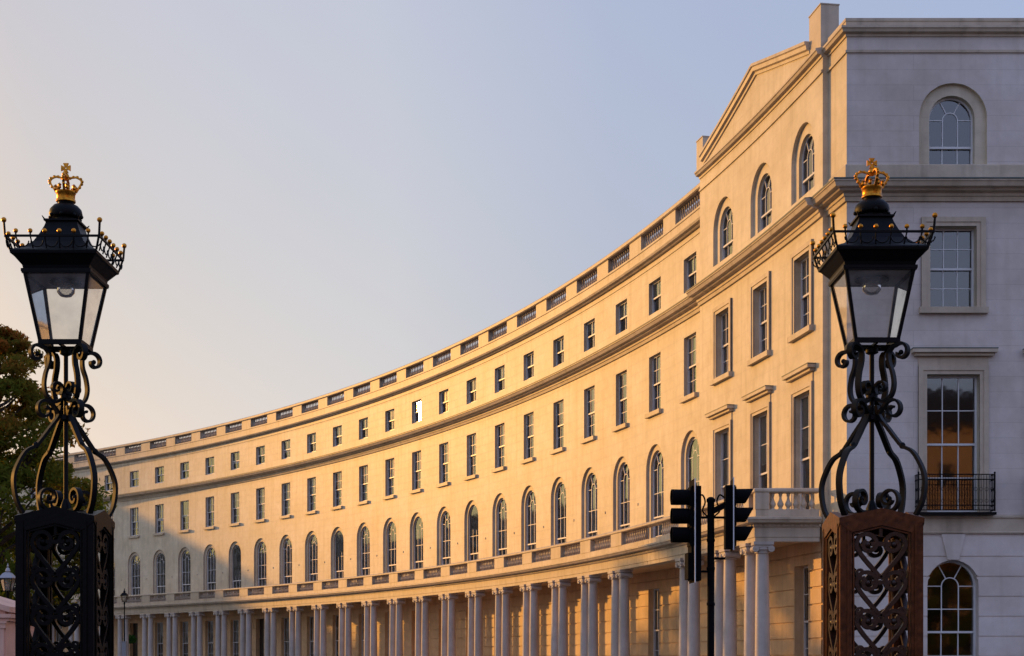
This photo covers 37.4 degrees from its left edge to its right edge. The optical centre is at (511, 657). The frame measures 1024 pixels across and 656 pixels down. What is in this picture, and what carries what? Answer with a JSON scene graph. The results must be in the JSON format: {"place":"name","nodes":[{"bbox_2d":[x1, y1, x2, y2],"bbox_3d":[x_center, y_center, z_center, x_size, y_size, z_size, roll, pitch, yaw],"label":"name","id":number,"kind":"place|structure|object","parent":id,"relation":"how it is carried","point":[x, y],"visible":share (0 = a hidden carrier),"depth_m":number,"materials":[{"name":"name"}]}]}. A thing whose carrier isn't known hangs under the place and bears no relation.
{"place":"outdoors","nodes":[
{"label":"outdoors","id":0,"kind":"place"},
{"bbox_2d":[0,0,1023,461],"label":"sky","id":1,"kind":"structure","parent":0,"point":[307,199],"materials":[{"name":"blue"}]},
{"bbox_2d":[639,3,1023,655],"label":"end pavilion","id":2,"kind":"structure","parent":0,"point":[927,115],"depth_m":43.33,"materials":[{"name":"paint"}]},
{"bbox_2d":[721,311,727,374],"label":"window","id":3,"kind":"structure","parent":2,"relation":"in","point":[724,318],"depth_m":53.36,"materials":[{"name":"white paint"}]},
{"bbox_2d":[721,430,728,499],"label":"window","id":4,"kind":"structure","parent":2,"relation":"in","point":[726,433],"depth_m":53.46,"materials":[{"name":"grey glass"}]},
{"bbox_2d":[722,207,732,259],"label":"window","id":5,"kind":"structure","parent":2,"relation":"in","point":[726,218],"depth_m":53.10,"materials":[{"name":"white paint"}]},
{"bbox_2d":[759,286,766,353],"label":"window","id":6,"kind":"structure","parent":2,"relation":"in","point":[763,292],"depth_m":49.76,"materials":[{"name":"white paint"}]},
{"bbox_2d":[759,413,766,487],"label":"window","id":7,"kind":"structure","parent":2,"relation":"in","point":[762,419],"depth_m":49.76,"materials":[{"name":"white paint"}]},
{"bbox_2d":[760,174,771,230],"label":"window","id":8,"kind":"structure","parent":2,"relation":"in","point":[762,215],"depth_m":49.54,"materials":[{"name":"white paint"}]},
{"bbox_2d":[800,394,808,508],"bbox_3d":[8.957,-5.990,45.536,0.100,3.860,1.400,0,0,-9],"label":"window","id":9,"kind":"structure","parent":2,"relation":"in","point":[804,401],"depth_m":46.13,"materials":[{"name":"grey glass"}]},
{"bbox_2d":[801,256,808,328],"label":"window","id":10,"kind":"structure","parent":2,"relation":"in","point":[805,262],"depth_m":45.99,"materials":[{"name":"white paint"}]},
{"bbox_2d":[804,566,807,655],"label":"window","id":11,"kind":"structure","parent":2,"relation":"in","point":[805,568],"depth_m":46.10,"materials":[{"name":"white paint"}]},
{"bbox_2d":[802,135,813,195],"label":"window","id":12,"kind":"structure","parent":2,"relation":"in","point":[804,179],"depth_m":45.81,"materials":[{"name":"white paint"}]},
{"bbox_2d":[929,98,972,163],"bbox_3d":[12.360,-14.795,42.770,1.280,1.970,0.100,0,0,0],"label":"window","id":13,"kind":"structure","parent":2,"relation":"in","point":[963,104],"depth_m":42.74,"materials":[{"name":"white paint"}]},
{"bbox_2d":[927,561,974,655],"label":"window","id":14,"kind":"structure","parent":2,"relation":"in","point":[961,565],"depth_m":42.74,"materials":[{"name":"white paint"}]},
{"bbox_2d":[930,229,973,306],"bbox_3d":[12.360,-10.930,42.720,1.300,2.280,0.100,0,0,0],"label":"window","id":15,"kind":"structure","parent":2,"relation":"in","point":[957,269],"depth_m":42.69,"materials":[{"name":"white paint"}]},
{"bbox_2d":[927,376,976,511],"bbox_3d":[12.360,-5.990,42.720,1.480,3.860,0.100,0,0,0],"label":"window","id":16,"kind":"structure","parent":2,"relation":"in","point":[941,444],"depth_m":42.69,"materials":[{"name":"white paint"}]},
{"label":"lawn","id":17,"kind":"structure","parent":0,"visible":0},
{"bbox_2d":[0,527,14,580],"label":"tree","id":18,"kind":"object","parent":17,"relation":"on","point":[6,561],"visible":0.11,"depth_m":77.12,"materials":[{"name":"green plant"}]},
{"bbox_2d":[120,588,127,655],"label":"street lamp","id":19,"kind":"object","parent":17,"relation":"on","point":[124,647],"visible":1,"depth_m":74.90,"materials":[{"name":"black metal"}]},
{"label":"ground","id":20,"kind":"structure","parent":0,"visible":0},
{"bbox_2d":[0,564,14,598],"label":"street lamp","id":21,"kind":"object","parent":20,"relation":"on","point":[7,574],"visible":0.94,"depth_m":49.94,"materials":[{"name":"black metal"}]},
{"bbox_2d":[0,596,33,655],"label":"park lodge","id":22,"kind":"structure","parent":20,"relation":"on","point":[7,626],"depth_m":38.11,"materials":[{"name":"paint"}]},
{"bbox_2d":[0,324,116,613],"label":"tree","id":23,"kind":"object","parent":20,"relation":"on","point":[17,363],"visible":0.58,"depth_m":56.82,"materials":[{"name":"green plant"}]},
{"bbox_2d":[1,163,126,655],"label":"gate lamp","id":24,"kind":"object","parent":20,"relation":"on","point":[59,252],"visible":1,"depth_m":11.92,"materials":[{"name":"black iron"},{"name":"glass"},{"name":"gold gilding"}]},
{"bbox_2d":[0,183,699,655],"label":"crescent terrace","id":25,"kind":"structure","parent":20,"relation":"on","point":[504,491],"depth_m":83.03,"materials":[{"name":"white paint"}]},
{"bbox_2d":[56,625,61,644],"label":"window","id":26,"kind":"structure","parent":25,"relation":"in","point":[59,637],"depth_m":131.22,"materials":[{"name":"white paint"}]},
{"bbox_2d":[106,475,111,490],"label":"window","id":27,"kind":"structure","parent":25,"relation":"in","point":[108,479],"depth_m":126.07,"materials":[{"name":"white paint"}]},
{"bbox_2d":[114,566,114,595],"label":"window","id":28,"kind":"structure","parent":25,"relation":"in","point":[114,566],"depth_m":125.71,"materials":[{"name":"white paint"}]},
{"bbox_2d":[129,627,136,643],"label":"hanging basket","id":29,"kind":"object","parent":25,"relation":"hanging from","point":[131,639],"visible":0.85,"depth_m":120.60,"materials":[{"name":"green metal"}]},
{"bbox_2d":[127,508,139,538],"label":"window","id":30,"kind":"structure","parent":25,"relation":"in","point":[134,510],"depth_m":123.24,"materials":[{"name":"white paint"}]},
{"bbox_2d":[131,471,138,486],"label":"window","id":31,"kind":"structure","parent":25,"relation":"in","point":[134,475],"depth_m":123.30,"materials":[{"name":"white paint"}]},
{"bbox_2d":[133,623,137,655],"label":"door","id":32,"kind":"structure","parent":25,"relation":"in","point":[135,625],"depth_m":123.27,"materials":[{"name":"black paint"}]},
{"bbox_2d":[132,555,139,599],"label":"window","id":33,"kind":"structure","parent":25,"relation":"in","point":[138,587],"depth_m":123.30,"materials":[{"name":"white paint"}]},
{"bbox_2d":[153,504,164,535],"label":"window","id":34,"kind":"structure","parent":25,"relation":"in","point":[160,508],"depth_m":120.48,"materials":[{"name":"white paint"}]},
{"bbox_2d":[157,622,162,655],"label":"window","id":35,"kind":"structure","parent":25,"relation":"in","point":[159,625],"depth_m":120.68,"materials":[{"name":"grey glass"}]},
{"bbox_2d":[157,466,163,482],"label":"window","id":36,"kind":"structure","parent":25,"relation":"in","point":[160,470],"depth_m":120.48,"materials":[{"name":"grey glass"}]},
{"bbox_2d":[157,553,164,596],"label":"window","id":37,"kind":"structure","parent":25,"relation":"in","point":[160,586],"depth_m":120.65,"materials":[{"name":"white paint"}]},
{"bbox_2d":[178,501,189,532],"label":"window","id":38,"kind":"structure","parent":25,"relation":"in","point":[185,504],"depth_m":117.66,"materials":[{"name":"white paint"}]},
{"bbox_2d":[182,462,188,478],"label":"window","id":39,"kind":"structure","parent":25,"relation":"in","point":[185,466],"depth_m":117.72,"materials":[{"name":"grey glass"}]},
{"bbox_2d":[183,622,187,655],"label":"window","id":40,"kind":"structure","parent":25,"relation":"in","point":[185,624],"depth_m":117.66,"materials":[{"name":"grey glass"}]},
{"bbox_2d":[182,551,189,595],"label":"window","id":41,"kind":"structure","parent":25,"relation":"in","point":[184,562],"depth_m":117.97,"materials":[{"name":"white paint"}]},
{"bbox_2d":[203,497,214,529],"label":"window","id":42,"kind":"structure","parent":25,"relation":"in","point":[210,500],"depth_m":114.76,"materials":[{"name":"white paint"}]},
{"bbox_2d":[207,457,213,474],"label":"window","id":43,"kind":"structure","parent":25,"relation":"in","point":[210,461],"depth_m":114.85,"materials":[{"name":"grey glass"}]},
{"bbox_2d":[208,621,212,655],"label":"window","id":44,"kind":"structure","parent":25,"relation":"in","point":[211,622],"depth_m":114.99,"materials":[{"name":"grey glass"}]},
{"bbox_2d":[207,548,215,597],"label":"window","id":45,"kind":"structure","parent":25,"relation":"in","point":[208,557],"depth_m":115.19,"materials":[{"name":"white paint"}]},
{"bbox_2d":[228,492,239,526],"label":"window","id":46,"kind":"structure","parent":25,"relation":"in","point":[235,495],"depth_m":111.83,"materials":[{"name":"white paint"}]},
{"bbox_2d":[232,452,238,469],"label":"window","id":47,"kind":"structure","parent":25,"relation":"in","point":[235,456],"depth_m":111.94,"materials":[{"name":"grey glass"}]},
{"bbox_2d":[233,620,238,655],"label":"window","id":48,"kind":"structure","parent":25,"relation":"in","point":[235,622],"depth_m":112.00,"materials":[{"name":"grey glass"}]},
{"bbox_2d":[233,545,240,592],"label":"window","id":49,"kind":"structure","parent":25,"relation":"in","point":[239,567],"depth_m":111.89,"materials":[{"name":"white paint"}]},
{"bbox_2d":[253,488,265,522],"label":"window","id":50,"kind":"structure","parent":25,"relation":"in","point":[261,519],"depth_m":108.92,"materials":[{"name":"white paint"}]},
{"bbox_2d":[258,446,264,464],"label":"window","id":51,"kind":"structure","parent":25,"relation":"in","point":[261,450],"depth_m":108.84,"materials":[{"name":"grey glass"}]},
{"bbox_2d":[259,619,263,655],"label":"door","id":52,"kind":"structure","parent":25,"relation":"in","point":[261,638],"depth_m":108.90,"materials":[{"name":"black paint"}]},
{"bbox_2d":[258,542,265,590],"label":"window","id":53,"kind":"structure","parent":25,"relation":"in","point":[260,545],"depth_m":108.94,"materials":[{"name":"white paint"}]},
{"bbox_2d":[279,483,290,518],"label":"window","id":54,"kind":"structure","parent":25,"relation":"in","point":[286,487],"depth_m":105.73,"materials":[{"name":"white paint"}]},
{"bbox_2d":[283,440,289,458],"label":"window","id":55,"kind":"structure","parent":25,"relation":"in","point":[286,444],"depth_m":105.83,"materials":[{"name":"white paint"}]},
{"bbox_2d":[284,618,288,655],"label":"window","id":56,"kind":"structure","parent":25,"relation":"in","point":[286,620],"depth_m":106.01,"materials":[{"name":"white paint"}]},
{"bbox_2d":[284,538,291,587],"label":"window","id":57,"kind":"structure","parent":25,"relation":"in","point":[288,538],"depth_m":105.78,"materials":[{"name":"white paint"}]},
{"bbox_2d":[304,477,316,514],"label":"window","id":58,"kind":"structure","parent":25,"relation":"in","point":[312,481],"depth_m":102.55,"materials":[{"name":"white paint"}]},
{"bbox_2d":[310,616,313,655],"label":"window","id":59,"kind":"structure","parent":25,"relation":"in","point":[312,641],"depth_m":102.87,"materials":[{"name":"white paint"}]},
{"bbox_2d":[309,433,315,452],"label":"window","id":60,"kind":"structure","parent":25,"relation":"in","point":[312,437],"depth_m":102.65,"materials":[{"name":"white paint"}]},
{"bbox_2d":[309,535,317,585],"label":"window","id":61,"kind":"structure","parent":25,"relation":"in","point":[312,559],"depth_m":102.82,"materials":[{"name":"white paint"}]},
{"bbox_2d":[330,472,342,509],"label":"window","id":62,"kind":"structure","parent":25,"relation":"in","point":[338,476],"depth_m":99.34,"materials":[{"name":"white paint"}]},
{"bbox_2d":[336,615,338,655],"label":"window","id":63,"kind":"structure","parent":25,"relation":"in","point":[336,615],"depth_m":99.68,"materials":[{"name":"white paint"}]},
{"bbox_2d":[335,426,341,445],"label":"window","id":64,"kind":"structure","parent":25,"relation":"in","point":[338,430],"depth_m":99.42,"materials":[{"name":"white paint"}]},
{"bbox_2d":[335,531,343,583],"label":"window","id":65,"kind":"structure","parent":25,"relation":"in","point":[337,535],"depth_m":99.73,"materials":[{"name":"white paint"}]},
{"bbox_2d":[356,465,368,504],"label":"window","id":66,"kind":"structure","parent":25,"relation":"in","point":[364,470],"depth_m":96.08,"materials":[{"name":"white paint"}]},
{"bbox_2d":[362,614,363,655],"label":"window","id":67,"kind":"structure","parent":25,"relation":"in","point":[362,614],"depth_m":96.43,"materials":[{"name":"white paint"}]},
{"bbox_2d":[361,418,367,438],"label":"window","id":68,"kind":"structure","parent":25,"relation":"in","point":[364,423],"depth_m":96.19,"materials":[{"name":"white paint"}]},
{"bbox_2d":[361,527,369,580],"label":"window","id":69,"kind":"structure","parent":25,"relation":"in","point":[365,568],"depth_m":96.38,"materials":[{"name":"white paint"}]},
{"bbox_2d":[382,459,394,499],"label":"window","id":70,"kind":"structure","parent":25,"relation":"in","point":[390,462],"depth_m":92.83,"materials":[{"name":"white paint"}]},
{"bbox_2d":[388,612,389,655],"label":"window","id":71,"kind":"structure","parent":25,"relation":"in","point":[388,612],"depth_m":93.12,"materials":[{"name":"white paint"}]},
{"bbox_2d":[387,410,393,431],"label":"window","id":72,"kind":"structure","parent":25,"relation":"in","point":[390,414],"depth_m":92.94,"materials":[{"name":"white paint"}]},
{"bbox_2d":[388,522,395,571],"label":"window","id":73,"kind":"structure","parent":25,"relation":"in","point":[390,526],"depth_m":92.83,"materials":[{"name":"white paint"}]},
{"bbox_2d":[409,451,421,493],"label":"window","id":74,"kind":"structure","parent":25,"relation":"in","point":[417,455],"depth_m":89.44,"materials":[{"name":"white paint"}]},
{"bbox_2d":[414,400,420,422],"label":"window","id":75,"kind":"structure","parent":25,"relation":"in","point":[419,401],"depth_m":89.68,"materials":[{"name":"white paint"}]},
{"bbox_2d":[415,517,422,568],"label":"window","id":76,"kind":"structure","parent":25,"relation":"in","point":[419,531],"depth_m":89.55,"materials":[{"name":"white paint"}]},
{"bbox_2d":[436,443,448,487],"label":"window","id":77,"kind":"structure","parent":25,"relation":"in","point":[444,447],"depth_m":86.12,"materials":[{"name":"white paint"}]},
{"bbox_2d":[441,390,447,413],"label":"window","id":78,"kind":"structure","parent":25,"relation":"in","point":[444,395],"depth_m":86.16,"materials":[{"name":"white paint"}]},
{"bbox_2d":[442,511,449,564],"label":"window","id":79,"kind":"structure","parent":25,"relation":"in","point":[445,540],"depth_m":86.27,"materials":[{"name":"white paint"}]},
{"bbox_2d":[463,434,476,480],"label":"window","id":80,"kind":"structure","parent":25,"relation":"in","point":[472,438],"depth_m":82.56,"materials":[{"name":"white paint"}]},
{"bbox_2d":[469,379,475,402],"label":"window","id":81,"kind":"structure","parent":25,"relation":"in","point":[472,384],"depth_m":82.68,"materials":[{"name":"white paint"}]},
{"bbox_2d":[470,505,477,559],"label":"window","id":82,"kind":"structure","parent":25,"relation":"in","point":[472,509],"depth_m":82.58,"materials":[{"name":"white paint"}]},
{"bbox_2d":[491,424,505,472],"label":"window","id":83,"kind":"structure","parent":25,"relation":"in","point":[502,467],"depth_m":79.22,"materials":[{"name":"white paint"}]},
{"bbox_2d":[497,366,504,391],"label":"window","id":84,"kind":"structure","parent":25,"relation":"in","point":[501,371],"depth_m":79.18,"materials":[{"name":"white paint"}]},
{"bbox_2d":[498,498,506,555],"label":"window","id":85,"kind":"structure","parent":25,"relation":"in","point":[502,549],"depth_m":79.18,"materials":[{"name":"white paint"}]},
{"bbox_2d":[520,413,534,463],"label":"window","id":86,"kind":"structure","parent":25,"relation":"in","point":[530,417],"depth_m":75.50,"materials":[{"name":"white paint"}]},
{"bbox_2d":[526,352,533,379],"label":"window","id":87,"kind":"structure","parent":25,"relation":"in","point":[529,358],"depth_m":75.58,"materials":[{"name":"white paint"}]},
{"bbox_2d":[527,491,535,549],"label":"window","id":88,"kind":"structure","parent":25,"relation":"in","point":[532,508],"depth_m":75.72,"materials":[{"name":"white paint"}]},
{"bbox_2d":[549,400,564,454],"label":"window","id":89,"kind":"structure","parent":25,"relation":"in","point":[560,405],"depth_m":71.91,"materials":[{"name":"white paint"}]},
{"bbox_2d":[556,337,563,365],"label":"window","id":90,"kind":"structure","parent":25,"relation":"in","point":[559,343],"depth_m":71.99,"materials":[{"name":"white paint"}]},
{"bbox_2d":[557,483,565,543],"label":"window","id":91,"kind":"structure","parent":25,"relation":"in","point":[561,484],"depth_m":71.96,"materials":[{"name":"white paint"}]},
{"bbox_2d":[580,387,595,443],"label":"window","id":92,"kind":"structure","parent":25,"relation":"in","point":[590,392],"depth_m":68.28,"materials":[{"name":"white paint"}]},
{"bbox_2d":[587,320,594,349],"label":"window","id":93,"kind":"structure","parent":25,"relation":"in","point":[590,326],"depth_m":68.41,"materials":[{"name":"white paint"}]},
{"bbox_2d":[588,473,596,536],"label":"window","id":94,"kind":"structure","parent":25,"relation":"in","point":[593,492],"depth_m":68.40,"materials":[{"name":"white paint"}]},
{"bbox_2d":[611,371,627,431],"bbox_3d":[4.696,-10.895,64.389,0.380,2.450,1.620,0,0,-17],"label":"window","id":95,"kind":"structure","parent":25,"relation":"in","point":[622,377],"depth_m":64.64,"materials":[{"name":"white paint"}]},
{"bbox_2d":[619,301,626,332],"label":"window","id":96,"kind":"structure","parent":25,"relation":"in","point":[622,307],"depth_m":64.72,"materials":[{"name":"white paint"}]},
{"bbox_2d":[620,463,629,528],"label":"window","id":97,"kind":"structure","parent":25,"relation":"in","point":[625,464],"depth_m":64.68,"materials":[{"name":"white paint"}]},
{"bbox_2d":[644,354,661,418],"bbox_3d":[5.773,-10.895,60.703,0.380,2.450,1.620,0,0,-15],"label":"window","id":98,"kind":"structure","parent":25,"relation":"in","point":[657,359],"depth_m":60.94,"materials":[{"name":"white paint"}]},
{"bbox_2d":[652,279,660,313],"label":"window","id":99,"kind":"structure","parent":25,"relation":"in","point":[656,287],"depth_m":61.10,"materials":[{"name":"white paint"}]},
{"bbox_2d":[654,589,658,655],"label":"window","id":100,"kind":"structure","parent":25,"relation":"in","point":[655,630],"depth_m":61.28,"materials":[{"name":"white paint"}]},
{"bbox_2d":[653,451,663,537],"bbox_3d":[5.990,-6.165,60.761,0.180,4.210,1.440,0,0,-15],"label":"window","id":101,"kind":"structure","parent":25,"relation":"in","point":[659,492],"depth_m":61.16,"materials":[{"name":"white paint"}]},
{"bbox_2d":[679,334,697,403],"bbox_3d":[6.745,-10.895,56.987,0.380,2.450,1.620,0,0,-14],"label":"window","id":102,"kind":"structure","parent":25,"relation":"in","point":[692,340],"depth_m":57.23,"materials":[{"name":"white paint"}]},
{"bbox_2d":[687,255,695,289],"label":"window","id":103,"kind":"structure","parent":25,"relation":"in","point":[691,263],"depth_m":57.43,"materials":[{"name":"white paint"}]},
{"bbox_2d":[688,438,698,486],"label":"window","id":104,"kind":"structure","parent":25,"relation":"in","point":[695,461],"depth_m":57.43,"materials":[{"name":"grey glass"}]},
{"bbox_2d":[670,477,752,655],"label":"traffic light","id":105,"kind":"object","parent":20,"relation":"on","point":[690,516],"visible":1,"depth_m":22.87,"materials":[{"name":"black metal"}]},
{"bbox_2d":[810,158,937,655],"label":"gate lamp","id":106,"kind":"object","parent":20,"relation":"on","point":[878,249],"visible":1,"depth_m":11.41,"materials":[{"name":"black and brown painted iron"},{"name":"glass"},{"name":"gilded metal"}]}
]}

